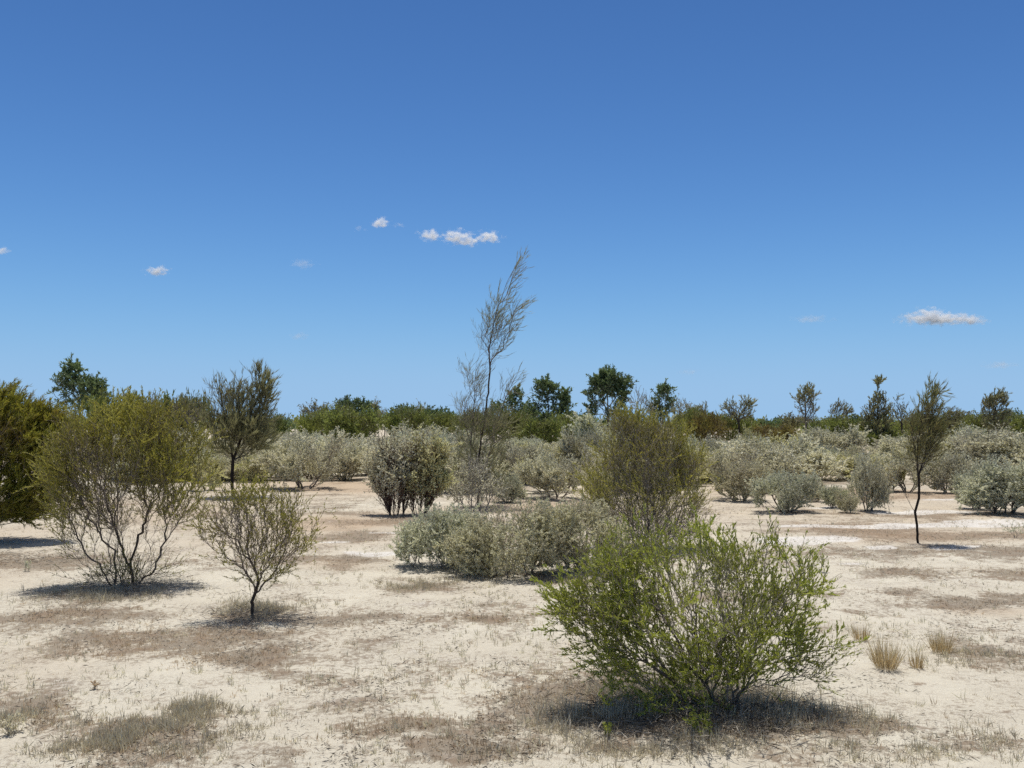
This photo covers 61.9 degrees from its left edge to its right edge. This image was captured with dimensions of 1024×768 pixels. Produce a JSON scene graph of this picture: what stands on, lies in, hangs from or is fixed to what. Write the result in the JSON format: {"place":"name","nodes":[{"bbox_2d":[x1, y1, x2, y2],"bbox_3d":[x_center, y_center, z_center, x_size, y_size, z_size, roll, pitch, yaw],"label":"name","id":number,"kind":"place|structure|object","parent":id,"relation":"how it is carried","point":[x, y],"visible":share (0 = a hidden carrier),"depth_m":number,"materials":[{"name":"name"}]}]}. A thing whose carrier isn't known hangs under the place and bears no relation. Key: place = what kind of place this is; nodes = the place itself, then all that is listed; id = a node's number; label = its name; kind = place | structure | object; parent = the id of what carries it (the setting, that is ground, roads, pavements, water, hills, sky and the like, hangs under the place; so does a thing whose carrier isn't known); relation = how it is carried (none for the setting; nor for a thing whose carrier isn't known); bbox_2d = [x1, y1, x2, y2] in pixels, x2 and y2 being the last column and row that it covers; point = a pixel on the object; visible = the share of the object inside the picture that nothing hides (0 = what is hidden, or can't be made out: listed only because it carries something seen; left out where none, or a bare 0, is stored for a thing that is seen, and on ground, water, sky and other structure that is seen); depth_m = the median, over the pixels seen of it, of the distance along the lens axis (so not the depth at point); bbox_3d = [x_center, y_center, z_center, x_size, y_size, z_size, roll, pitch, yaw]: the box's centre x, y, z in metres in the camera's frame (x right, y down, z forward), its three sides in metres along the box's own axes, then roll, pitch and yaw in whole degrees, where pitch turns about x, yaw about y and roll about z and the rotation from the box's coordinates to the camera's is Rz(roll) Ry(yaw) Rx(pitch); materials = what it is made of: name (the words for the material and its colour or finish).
{"place":"outdoors","nodes":[
{"label":"outdoors","id":0,"kind":"place"},
{"bbox_2d":[0,427,1023,767],"bbox_3d":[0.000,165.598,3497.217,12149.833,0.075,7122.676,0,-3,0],"label":"ground","id":1,"kind":"structure","parent":0,"point":[974,685],"depth_m":6.36,"materials":[{"name":"beige sand"}]},
{"bbox_2d":[0,709,28,735],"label":"herb","id":2,"kind":"object","parent":1,"relation":"on","point":[8,724],"visible":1,"depth_m":4.40,"materials":[{"name":"grey plant"}]},
{"bbox_2d":[0,377,86,529],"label":"broom wattle","id":3,"kind":"object","parent":1,"relation":"on","point":[21,429],"visible":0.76,"depth_m":11.51,"materials":[{"name":"green plant"}]},
{"bbox_2d":[45,352,114,447],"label":"gum tree","id":4,"kind":"object","parent":1,"relation":"on","point":[89,382],"visible":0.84,"depth_m":57.60,"materials":[{"name":"green plant"}]},
{"bbox_2d":[83,383,135,436],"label":"olive bush","id":5,"kind":"object","parent":1,"relation":"on","point":[101,399],"visible":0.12,"depth_m":37.33,"materials":[{"name":"green plant"}]},
{"bbox_2d":[12,385,227,593],"bbox_3d":[-3.935,1.055,8.628,2.002,2.098,1.418,0,-3,0],"label":"olive shrub","id":6,"kind":"object","parent":1,"relation":"on","point":[138,431],"visible":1,"depth_m":8.48,"materials":[{"name":"green plant"}]},
{"bbox_2d":[159,387,211,437],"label":"olive bush","id":7,"kind":"object","parent":1,"relation":"on","point":[170,399],"visible":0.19,"depth_m":39.84,"materials":[{"name":"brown plant"}]},
{"bbox_2d":[165,392,209,434],"bbox_3d":[-12.903,1.750,34.051,1.864,2.955,1.919,0,-3,0],"label":"open tree","id":8,"kind":"object","parent":1,"relation":"on","point":[192,405],"visible":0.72,"depth_m":33.91,"materials":[{"name":"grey plant"}]},
{"bbox_2d":[190,447,230,490],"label":"saltbush","id":9,"kind":"object","parent":1,"relation":"on","point":[221,467],"visible":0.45,"depth_m":20.68,"materials":[{"name":"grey plant"}]},
{"bbox_2d":[201,464,266,480],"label":"saltbush","id":10,"kind":"object","parent":1,"relation":"on","point":[228,471],"visible":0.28,"depth_m":23.53,"materials":[{"name":"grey plant"}]},
{"bbox_2d":[199,359,285,495],"bbox_3d":[-6.005,0.956,19.071,2.027,3.148,1.791,0,-3,0],"label":"she oak","id":11,"kind":"object","parent":1,"relation":"on","point":[249,429],"visible":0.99,"depth_m":18.94,"materials":[{"name":"green plant"}]},
{"bbox_2d":[234,451,268,481],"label":"saltbush","id":12,"kind":"object","parent":1,"relation":"on","point":[252,468],"visible":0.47,"depth_m":23.29,"materials":[{"name":"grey plant"}]},
{"bbox_2d":[181,461,339,616],"bbox_3d":[-2.072,1.302,7.104,1.201,1.341,0.976,-2,-3,32],"label":"olive shrub","id":13,"kind":"object","parent":1,"relation":"on","point":[251,524],"visible":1,"depth_m":7.08,"materials":[{"name":"green plant"}]},
{"bbox_2d":[243,407,293,436],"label":"olive bush","id":14,"kind":"object","parent":1,"relation":"on","point":[280,427],"visible":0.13,"depth_m":35.79,"materials":[{"name":"green plant"}]},
{"bbox_2d":[248,426,357,489],"bbox_3d":[-5.140,1.847,21.386,2.672,1.640,2.124,-1,-3,29],"label":"saltbush","id":15,"kind":"object","parent":1,"relation":"on","point":[285,461],"visible":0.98,"depth_m":21.09,"materials":[{"name":"grey plant"}]},
{"bbox_2d":[249,425,373,479],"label":"saltbush","id":16,"kind":"object","parent":1,"relation":"on","point":[280,440],"visible":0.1,"depth_m":24.43,"materials":[{"name":"grey plant"}]},
{"bbox_2d":[295,408,328,437],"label":"olive bush","id":17,"kind":"object","parent":1,"relation":"on","point":[307,423],"visible":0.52,"depth_m":51.41,"materials":[{"name":"green plant"}]},
{"bbox_2d":[298,397,334,420],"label":"gum tree","id":18,"kind":"object","parent":1,"relation":"on","point":[305,409],"visible":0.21,"depth_m":65.81,"materials":[{"name":"green plant"}]},
{"bbox_2d":[313,438,368,480],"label":"saltbush","id":19,"kind":"object","parent":1,"relation":"on","point":[350,465],"visible":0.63,"depth_m":24.04,"materials":[{"name":"grey plant"}]},
{"bbox_2d":[311,428,385,447],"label":"saltbush","id":20,"kind":"object","parent":1,"relation":"on","point":[362,437],"visible":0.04,"depth_m":29.65,"materials":[{"name":"grey plant"}]},
{"bbox_2d":[332,394,373,438],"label":"gum tree","id":21,"kind":"object","parent":1,"relation":"on","point":[355,402],"visible":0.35,"depth_m":69.71,"materials":[{"name":"green plant"}]},
{"bbox_2d":[319,402,387,440],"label":"olive bush","id":22,"kind":"object","parent":1,"relation":"on","point":[351,423],"visible":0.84,"depth_m":46.94,"materials":[{"name":"green plant"}]},
{"bbox_2d":[358,424,430,515],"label":"saltbush","id":23,"kind":"object","parent":1,"relation":"on","point":[386,478],"visible":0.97,"depth_m":15.07,"materials":[{"name":"green plant"}]},
{"bbox_2d":[377,401,432,435],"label":"olive bush","id":24,"kind":"object","parent":1,"relation":"on","point":[416,419],"visible":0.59,"depth_m":49.46,"materials":[{"name":"green plant"}]},
{"bbox_2d":[369,418,448,441],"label":"saltbush","id":25,"kind":"object","parent":1,"relation":"on","point":[412,431],"visible":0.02,"depth_m":32.79,"materials":[{"name":"grey plant"}]},
{"bbox_2d":[363,426,485,464],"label":"saltbush","id":26,"kind":"object","parent":1,"relation":"on","point":[456,435],"visible":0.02,"depth_m":24.25,"materials":[{"name":"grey plant"}]},
{"bbox_2d":[389,426,460,449],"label":"saltbush","id":27,"kind":"object","parent":1,"relation":"on","point":[440,436],"visible":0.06,"depth_m":24.79,"materials":[{"name":"grey plant"}]},
{"bbox_2d":[394,423,463,514],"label":"saltbush","id":28,"kind":"object","parent":1,"relation":"on","point":[434,477],"visible":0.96,"depth_m":15.08,"materials":[{"name":"green plant"}]},
{"bbox_2d":[419,411,457,434],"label":"olive bush","id":29,"kind":"object","parent":1,"relation":"on","point":[442,422],"visible":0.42,"depth_m":51.25,"materials":[{"name":"green plant"}]},
{"bbox_2d":[422,405,456,419],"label":"gum tree","id":30,"kind":"object","parent":1,"relation":"on","point":[448,411],"visible":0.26,"depth_m":69.42,"materials":[{"name":"green plant"}]},
{"bbox_2d":[388,502,492,568],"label":"saltbush","id":31,"kind":"object","parent":1,"relation":"on","point":[417,536],"visible":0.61,"depth_m":9.49,"materials":[{"name":"grey plant"}]},
{"bbox_2d":[417,441,509,492],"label":"saltbush","id":32,"kind":"object","parent":1,"relation":"on","point":[451,460],"visible":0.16,"depth_m":19.95,"materials":[{"name":"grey plant"}]},
{"bbox_2d":[445,407,488,444],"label":"olive bush","id":33,"kind":"object","parent":1,"relation":"on","point":[457,422],"visible":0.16,"depth_m":49.38,"materials":[{"name":"green plant"}]},
{"bbox_2d":[443,451,509,511],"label":"dead saltbush","id":34,"kind":"object","parent":1,"relation":"on","point":[491,488],"visible":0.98,"depth_m":15.67,"materials":[{"name":"plant"}]},
{"bbox_2d":[0,547,979,767],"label":"twig litter","id":35,"kind":"object","parent":1,"relation":"on","point":[719,715],"visible":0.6,"depth_m":4.69,"materials":[{"name":"brown wood"}]},
{"bbox_2d":[448,246,535,504],"bbox_3d":[-0.411,-0.171,16.852,1.895,5.187,1.466,0,-3,0],"label":"she oak","id":36,"kind":"object","parent":1,"relation":"on","point":[472,449],"visible":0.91,"depth_m":16.74,"materials":[{"name":"grey plant"}]},
{"bbox_2d":[480,405,532,443],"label":"olive bush","id":37,"kind":"object","parent":1,"relation":"on","point":[516,415],"visible":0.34,"depth_m":45.30,"materials":[{"name":"green plant"}]},
{"bbox_2d":[484,382,528,426],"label":"gum tree","id":38,"kind":"object","parent":1,"relation":"on","point":[511,399],"visible":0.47,"depth_m":71.86,"materials":[{"name":"green plant"}]},
{"bbox_2d":[432,493,586,578],"bbox_3d":[-0.020,1.633,9.122,1.648,0.959,1.216,0,-3,0],"label":"saltbush","id":39,"kind":"object","parent":1,"relation":"on","point":[490,551],"visible":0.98,"depth_m":8.91,"materials":[{"name":"grey plant"}]},
{"bbox_2d":[492,469,528,502],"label":"saltbush","id":40,"kind":"object","parent":1,"relation":"on","point":[514,490],"visible":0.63,"depth_m":17.43,"materials":[{"name":"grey plant"}]},
{"bbox_2d":[0,568,1023,767],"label":"grey grass","id":41,"kind":"structure","parent":1,"relation":"on","point":[196,708],"depth_m":4.55,"materials":[{"name":"beige plant"}]},
{"bbox_2d":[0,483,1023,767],"bbox_3d":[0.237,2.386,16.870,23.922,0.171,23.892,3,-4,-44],"label":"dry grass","id":42,"kind":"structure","parent":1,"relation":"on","point":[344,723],"depth_m":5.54,"materials":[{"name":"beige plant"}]},
{"bbox_2d":[0,491,1023,767],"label":"forbs","id":43,"kind":"object","parent":1,"relation":"on","point":[354,765],"visible":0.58,"depth_m":5.61,"materials":[{"name":"plant"}]},
{"bbox_2d":[0,494,1023,767],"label":"ground debris","id":44,"kind":"object","parent":1,"relation":"on","point":[478,674],"visible":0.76,"depth_m":5.17,"materials":[{"name":"beige plant"}]},
{"bbox_2d":[74,412,954,430],"bbox_3d":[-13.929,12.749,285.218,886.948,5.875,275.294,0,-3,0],"label":"wood","id":45,"kind":"object","parent":1,"relation":"on","point":[604,419],"visible":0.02,"depth_m":174.69,"materials":[{"name":"green plant"}]},
{"bbox_2d":[493,437,553,483],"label":"saltbush","id":46,"kind":"object","parent":1,"relation":"on","point":[512,453],"visible":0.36,"depth_m":22.21,"materials":[{"name":"grey plant"}]},
{"bbox_2d":[506,435,547,446],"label":"saltbush","id":47,"kind":"object","parent":1,"relation":"on","point":[531,442],"visible":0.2,"depth_m":39.24,"materials":[{"name":"grey plant"}]},
{"bbox_2d":[509,413,567,444],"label":"olive bush","id":48,"kind":"object","parent":1,"relation":"on","point":[547,430],"visible":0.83,"depth_m":43.18,"materials":[{"name":"green plant"}]},
{"bbox_2d":[520,373,577,433],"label":"gum tree","id":49,"kind":"object","parent":1,"relation":"on","point":[545,384],"visible":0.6,"depth_m":67.76,"materials":[{"name":"green plant"}]},
{"bbox_2d":[508,442,602,498],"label":"saltbush","id":50,"kind":"object","parent":1,"relation":"on","point":[542,471],"visible":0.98,"depth_m":18.25,"materials":[{"name":"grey plant"}]},
{"bbox_2d":[552,410,597,440],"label":"olive bush","id":51,"kind":"object","parent":1,"relation":"on","point":[567,420],"visible":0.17,"depth_m":51.35,"materials":[{"name":"green plant"}]},
{"bbox_2d":[554,421,610,483],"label":"saltbush","id":52,"kind":"object","parent":1,"relation":"on","point":[567,445],"visible":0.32,"depth_m":22.65,"materials":[{"name":"grey plant"}]},
{"bbox_2d":[535,493,633,572],"bbox_3d":[0.766,1.636,9.359,1.108,0.913,1.036,-2,-3,37],"label":"saltbush","id":53,"kind":"object","parent":1,"relation":"on","point":[594,517],"visible":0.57,"depth_m":9.21,"materials":[{"name":"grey plant"}]},
{"bbox_2d":[580,363,638,427],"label":"gum tree","id":54,"kind":"object","parent":1,"relation":"on","point":[609,381],"visible":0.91,"depth_m":65.76,"materials":[{"name":"green plant"}]},
{"bbox_2d":[576,446,671,488],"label":"saltbush","id":55,"kind":"object","parent":1,"relation":"on","point":[586,473],"visible":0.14,"depth_m":19.95,"materials":[{"name":"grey plant"}]},
{"bbox_2d":[565,405,691,453],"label":"saltbush","id":56,"kind":"object","parent":1,"relation":"on","point":[581,426],"visible":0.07,"depth_m":24.31,"materials":[{"name":"grey plant"}]},
{"bbox_2d":[622,383,656,414],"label":"open tree","id":57,"kind":"object","parent":1,"relation":"on","point":[630,401],"visible":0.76,"depth_m":43.94,"materials":[{"name":"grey plant"}]},
{"bbox_2d":[561,398,720,551],"bbox_3d":[1.691,1.207,11.052,1.817,2.102,1.852,-3,-4,43],"label":"olive shrub","id":58,"kind":"object","parent":1,"relation":"on","point":[636,429],"visible":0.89,"depth_m":10.91,"materials":[{"name":"green plant"}]},
{"bbox_2d":[642,378,677,425],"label":"gum tree","id":59,"kind":"object","parent":1,"relation":"on","point":[663,389],"visible":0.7,"depth_m":65.87,"materials":[{"name":"green plant"}]},
{"bbox_2d":[666,405,713,437],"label":"olive bush","id":60,"kind":"object","parent":1,"relation":"on","point":[688,413],"visible":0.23,"depth_m":59.40,"materials":[{"name":"green plant"}]},
{"bbox_2d":[682,711,713,735],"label":"herb","id":61,"kind":"object","parent":1,"relation":"on","point":[695,723],"visible":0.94,"depth_m":4.39,"materials":[{"name":"green plant"}]},
{"bbox_2d":[529,500,870,719],"bbox_3d":[1.034,1.296,4.857,1.732,1.279,1.268,1,-3,-28],"label":"green shrub","id":62,"kind":"object","parent":1,"relation":"on","point":[613,609],"visible":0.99,"depth_m":4.76,"materials":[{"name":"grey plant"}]},
{"bbox_2d":[686,411,734,444],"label":"olive bush","id":63,"kind":"object","parent":1,"relation":"on","point":[707,425],"visible":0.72,"depth_m":43.49,"materials":[{"name":"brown plant"}]},
{"bbox_2d":[686,432,735,452],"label":"saltbush","id":64,"kind":"object","parent":1,"relation":"on","point":[709,442],"visible":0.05,"depth_m":24.10,"materials":[{"name":"grey plant"}]},
{"bbox_2d":[715,411,759,441],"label":"olive bush","id":65,"kind":"object","parent":1,"relation":"on","point":[732,434],"visible":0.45,"depth_m":57.19,"materials":[{"name":"green plant"}]},
{"bbox_2d":[705,448,771,500],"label":"saltbush","id":66,"kind":"object","parent":1,"relation":"on","point":[732,483],"visible":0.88,"depth_m":17.61,"materials":[{"name":"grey plant"}]},
{"bbox_2d":[719,394,757,437],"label":"open tree","id":67,"kind":"object","parent":1,"relation":"on","point":[733,411],"visible":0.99,"depth_m":51.93,"materials":[{"name":"green plant"}]},
{"bbox_2d":[736,421,766,445],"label":"saltbush","id":68,"kind":"object","parent":1,"relation":"on","point":[748,433],"visible":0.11,"depth_m":26.44,"materials":[{"name":"grey plant"}]},
{"bbox_2d":[714,430,819,483],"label":"saltbush","id":69,"kind":"object","parent":1,"relation":"on","point":[806,445],"visible":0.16,"depth_m":20.73,"materials":[{"name":"grey plant"}]},
{"bbox_2d":[741,422,800,443],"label":"olive bush","id":70,"kind":"object","parent":1,"relation":"on","point":[774,431],"visible":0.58,"depth_m":45.55,"materials":[{"name":"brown plant"}]},
{"bbox_2d":[714,436,853,490],"bbox_3d":[6.368,1.890,20.086,3.468,1.370,2.757,1,-3,-17],"label":"saltbush","id":71,"kind":"object","parent":1,"relation":"on","point":[818,459],"visible":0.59,"depth_m":19.61,"materials":[{"name":"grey plant"}]},
{"bbox_2d":[743,468,827,512],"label":"saltbush","id":72,"kind":"object","parent":1,"relation":"on","point":[792,493],"visible":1,"depth_m":15.22,"materials":[{"name":"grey plant"}]},
{"bbox_2d":[777,410,802,431],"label":"tree","id":73,"kind":"object","parent":1,"relation":"on","point":[791,420],"visible":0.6,"depth_m":86.15,"materials":[{"name":"green plant"}]},
{"bbox_2d":[790,381,821,431],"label":"open tree","id":74,"kind":"object","parent":1,"relation":"on","point":[807,391],"visible":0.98,"depth_m":41.93,"materials":[{"name":"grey plant"}]},
{"bbox_2d":[816,482,849,507],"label":"saltbush","id":75,"kind":"object","parent":1,"relation":"on","point":[828,496],"visible":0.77,"depth_m":16.17,"materials":[{"name":"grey plant"}]},
{"bbox_2d":[794,421,875,456],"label":"saltbush","id":76,"kind":"object","parent":1,"relation":"on","point":[833,439],"visible":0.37,"depth_m":29.58,"materials":[{"name":"grey plant"}]},
{"bbox_2d":[826,398,855,419],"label":"open tree","id":77,"kind":"object","parent":1,"relation":"on","point":[843,408],"visible":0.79,"depth_m":53.90,"materials":[{"name":"green plant"}]},
{"bbox_2d":[820,412,873,449],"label":"olive bush","id":78,"kind":"object","parent":1,"relation":"on","point":[833,423],"visible":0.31,"depth_m":45.29,"materials":[{"name":"green plant"}]},
{"bbox_2d":[835,490,860,512],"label":"saltbush","id":79,"kind":"object","parent":1,"relation":"on","point":[850,502],"visible":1,"depth_m":15.14,"materials":[{"name":"green plant"}]},
{"bbox_2d":[825,449,887,480],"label":"saltbush","id":80,"kind":"object","parent":1,"relation":"on","point":[850,461],"visible":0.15,"depth_m":24.15,"materials":[{"name":"green plant"}]},
{"bbox_2d":[847,620,875,641],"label":"grass tussock","id":81,"kind":"object","parent":1,"relation":"on","point":[863,634],"depth_m":6.32,"materials":[{"name":"plant"}]},
{"bbox_2d":[846,448,894,512],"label":"saltbush","id":82,"kind":"object","parent":1,"relation":"on","point":[869,479],"visible":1,"depth_m":15.55,"materials":[{"name":"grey plant"}]},
{"bbox_2d":[858,374,895,444],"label":"open tree","id":83,"kind":"object","parent":1,"relation":"on","point":[879,414],"visible":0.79,"depth_m":43.84,"materials":[{"name":"green plant"}]},
{"bbox_2d":[858,426,906,452],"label":"olive bush","id":84,"kind":"object","parent":1,"relation":"on","point":[895,433],"visible":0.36,"depth_m":43.27,"materials":[{"name":"green plant"}]},
{"bbox_2d":[860,633,909,670],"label":"grass tussock","id":85,"kind":"object","parent":1,"relation":"on","point":[889,661],"depth_m":5.57,"materials":[{"name":"plant"}]},
{"bbox_2d":[890,393,917,433],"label":"open tree","id":86,"kind":"object","parent":1,"relation":"on","point":[901,413],"visible":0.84,"depth_m":47.94,"materials":[{"name":"green plant"}]},
{"bbox_2d":[875,446,936,492],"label":"saltbush","id":87,"kind":"object","parent":1,"relation":"on","point":[890,470],"visible":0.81,"depth_m":19.61,"materials":[{"name":"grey plant"}]},
{"bbox_2d":[878,430,941,456],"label":"saltbush","id":88,"kind":"object","parent":1,"relation":"on","point":[896,442],"visible":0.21,"depth_m":30.51,"materials":[{"name":"grey plant"}]},
{"bbox_2d":[905,650,926,669],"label":"grass tussock","id":89,"kind":"object","parent":1,"relation":"on","point":[918,662],"depth_m":5.62,"materials":[{"name":"plant"}]},
{"bbox_2d":[885,371,960,542],"bbox_3d":[5.539,0.984,11.494,0.956,2.349,0.773,0,-3,0],"label":"sapling tree","id":90,"kind":"object","parent":1,"relation":"on","point":[928,446],"visible":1,"depth_m":11.42,"materials":[{"name":"green plant"}]},
{"bbox_2d":[922,627,964,653],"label":"grass tussock","id":91,"kind":"object","parent":1,"relation":"on","point":[941,645],"depth_m":5.97,"materials":[{"name":"plant"}]},
{"bbox_2d":[921,449,978,493],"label":"saltbush","id":92,"kind":"object","parent":1,"relation":"on","point":[944,475],"visible":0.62,"depth_m":19.58,"materials":[{"name":"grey plant"}]},
{"bbox_2d":[937,406,965,435],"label":"open tree","id":93,"kind":"object","parent":1,"relation":"on","point":[951,413],"visible":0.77,"depth_m":49.79,"materials":[{"name":"green plant"}]},
{"bbox_2d":[947,468,991,509],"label":"saltbush","id":94,"kind":"object","parent":1,"relation":"on","point":[957,477],"visible":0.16,"depth_m":16.33,"materials":[{"name":"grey plant"}]},
{"bbox_2d":[936,428,1023,466],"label":"saltbush","id":95,"kind":"object","parent":1,"relation":"on","point":[951,449],"visible":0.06,"depth_m":27.37,"materials":[{"name":"grey plant"}]},
{"bbox_2d":[949,420,1023,472],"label":"saltbush","id":96,"kind":"object","parent":1,"relation":"on","point":[977,447],"visible":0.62,"depth_m":25.36,"materials":[{"name":"grey plant"}]},
{"bbox_2d":[952,451,1023,514],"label":"saltbush","id":97,"kind":"object","parent":1,"relation":"on","point":[1000,486],"visible":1,"depth_m":14.93,"materials":[{"name":"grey plant"}]},
{"bbox_2d":[963,410,1023,439],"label":"olive bush","id":98,"kind":"object","parent":1,"relation":"on","point":[1018,423],"visible":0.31,"depth_m":47.46,"materials":[{"name":"green plant"}]},
{"bbox_2d":[975,387,1014,432],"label":"open tree","id":99,"kind":"object","parent":1,"relation":"on","point":[990,401],"visible":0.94,"depth_m":45.86,"materials":[{"name":"green plant"}]},
{"bbox_2d":[997,435,1023,466],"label":"saltbush","id":100,"kind":"object","parent":1,"relation":"on","point":[1019,457],"visible":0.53,"depth_m":24.48,"materials":[{"name":"grey plant"}]},
{"bbox_2d":[0,0,1023,423],"label":"sky","id":101,"kind":"structure","parent":0,"point":[764,200],"materials":[{"name":"blue"}]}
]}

